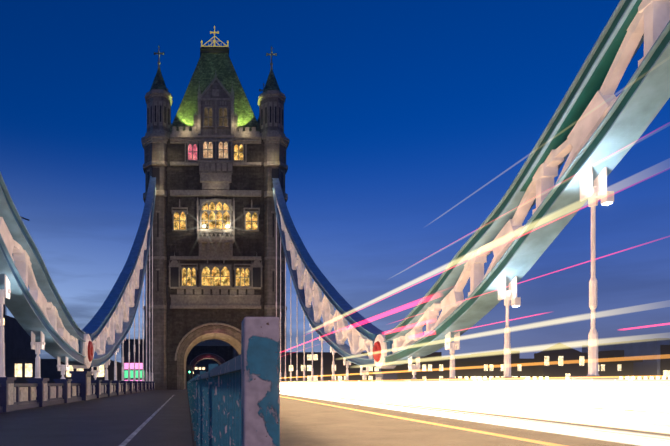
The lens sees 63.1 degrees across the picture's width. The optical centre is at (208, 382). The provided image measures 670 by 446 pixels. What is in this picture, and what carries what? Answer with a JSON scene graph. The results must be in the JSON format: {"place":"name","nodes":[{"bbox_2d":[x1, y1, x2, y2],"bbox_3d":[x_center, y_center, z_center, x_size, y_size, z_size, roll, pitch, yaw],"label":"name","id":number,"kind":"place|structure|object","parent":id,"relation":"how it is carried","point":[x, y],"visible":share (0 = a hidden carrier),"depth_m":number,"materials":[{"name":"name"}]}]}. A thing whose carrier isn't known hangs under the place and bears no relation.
{"place":"outdoors","nodes":[
{"label":"outdoors","id":0,"kind":"place"},
{"bbox_2d":[0,390,192,445],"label":"pavement","id":1,"kind":"structure","parent":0,"point":[117,420],"depth_m":13.51,"materials":[{"name":"grey asphalt"}]},
{"bbox_2d":[0,371,154,412],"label":"parapet","id":2,"kind":"structure","parent":1,"relation":"on","point":[42,392],"depth_m":26.09,"materials":[{"name":"blue paint"}]},
{"bbox_2d":[0,172,85,378],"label":"short chain","id":3,"kind":"object","parent":2,"relation":"on","point":[39,311],"visible":0.98,"depth_m":21.19,"materials":[{"name":"blue paint"}]},
{"bbox_2d":[70,334,93,368],"bbox_3d":[-7.486,-1.856,30.772,1.360,2.040,3.000,0,0,-1],"label":"roundel","id":4,"kind":"object","parent":3,"relation":"attached to","point":[86,349],"visible":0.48,"depth_m":30.23,"materials":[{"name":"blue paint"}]},
{"bbox_2d":[119,395,173,445],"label":"white lines","id":5,"kind":"object","parent":1,"relation":"on","point":[131,436],"visible":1,"depth_m":11.69,"materials":[{"name":"white paint"}]},
{"bbox_2d":[124,363,142,380],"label":"pink front","id":6,"kind":"object","parent":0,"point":[126,365],"visible":0.4,"depth_m":83.61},
{"bbox_2d":[124,370,142,377],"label":"lit windows","id":7,"kind":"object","parent":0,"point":[126,373],"visible":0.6,"depth_m":83.71,"materials":[{"name":"green glass"}]},
{"bbox_2d":[187,392,195,445],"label":"curb","id":8,"kind":"structure","parent":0,"point":[192,433],"depth_m":11.44,"materials":[{"name":"grey concrete"}]},
{"bbox_2d":[187,365,191,379],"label":"signals","id":9,"kind":"object","parent":8,"relation":"on","point":[189,367],"visible":0.42,"depth_m":67.79,"materials":[{"name":"metal"}]},
{"bbox_2d":[187,354,240,445],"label":"fence","id":10,"kind":"object","parent":8,"relation":"on","point":[214,394],"visible":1,"depth_m":2.75,"materials":[{"name":"paint"}]},
{"bbox_2d":[241,317,279,445],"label":"fence post","id":11,"kind":"object","parent":8,"relation":"on","point":[260,381],"visible":1,"depth_m":1.15,"materials":[{"name":"paint"}]},
{"bbox_2d":[141,25,288,389],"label":"tower","id":12,"kind":"structure","parent":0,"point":[214,164],"depth_m":77.14,"materials":[{"name":"stone"}]},
{"bbox_2d":[82,176,155,380],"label":"suspension truss","id":13,"kind":"object","parent":12,"relation":"attached to","point":[111,320],"visible":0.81,"depth_m":49.09,"materials":[{"name":"blue metal"}]},
{"bbox_2d":[272,178,384,380],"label":"suspension truss","id":14,"kind":"object","parent":12,"relation":"attached to","point":[298,258],"visible":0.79,"depth_m":48.47,"materials":[{"name":"blue metal"}]},
{"bbox_2d":[0,0,669,362],"label":"sky","id":15,"kind":"structure","parent":0,"point":[407,123],"materials":[{"name":"blue"}]},
{"bbox_2d":[3,216,669,389],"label":"city","id":16,"kind":"object","parent":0,"point":[17,341],"depth_m":151.22},
{"bbox_2d":[3,318,669,388],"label":"lit windows","id":17,"kind":"structure","parent":16,"relation":"attached to","point":[28,370],"depth_m":150.83,"materials":[{"name":"glass"}]},
{"bbox_2d":[455,376,669,378],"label":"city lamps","id":18,"kind":"object","parent":16,"relation":"attached to","point":[528,377],"visible":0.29,"depth_m":146.75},
{"bbox_2d":[280,394,641,445],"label":"road","id":19,"kind":"structure","parent":0,"point":[309,422],"depth_m":12.67,"materials":[{"name":"grey asphalt"}]},
{"bbox_2d":[186,339,238,385],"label":"archway","id":20,"kind":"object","parent":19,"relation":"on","point":[219,352],"depth_m":155.19,"materials":[{"name":"stone"}]},
{"bbox_2d":[280,393,669,445],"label":"kerbs","id":21,"kind":"structure","parent":19,"relation":"on","point":[636,440],"depth_m":12.78,"materials":[{"name":"white concrete"}]},
{"bbox_2d":[280,390,669,439],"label":"pavement","id":22,"kind":"structure","parent":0,"point":[654,432],"depth_m":14.61,"materials":[{"name":"white concrete"}]},
{"bbox_2d":[280,371,669,426],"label":"parapet","id":23,"kind":"structure","parent":22,"relation":"on","point":[600,398],"depth_m":17.42,"materials":[{"name":"white paint"}]},
{"bbox_2d":[384,0,669,378],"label":"short chain","id":24,"kind":"object","parent":23,"relation":"on","point":[595,128],"visible":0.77,"depth_m":15.65,"materials":[{"name":"blue paint"}]},
{"bbox_2d":[373,334,400,368],"bbox_3d":[10.512,-1.856,31.037,1.360,2.040,3.000,0,0,-1],"label":"roundel","id":25,"kind":"object","parent":24,"relation":"attached to","point":[381,348],"visible":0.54,"depth_m":30.52,"materials":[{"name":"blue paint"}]},
{"bbox_2d":[509,191,613,305],"bbox_3d":[10.728,-3.929,16.379,0.200,2.494,4.720,0,0,-1],"label":"lamp","id":26,"kind":"object","parent":24,"relation":"attached to","point":[607,196],"visible":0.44,"depth_m":14.13,"materials":[{"name":"white glass"}]},
{"bbox_2d":[512,202,612,306],"bbox_3d":[10.731,-3.752,16.179,0.160,2.199,4.280,0,0,-1],"label":"flood lens","id":27,"kind":"object","parent":26,"relation":"attached to","point":[607,203],"visible":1,"depth_m":14.15,"materials":[{"name":"white glass"}]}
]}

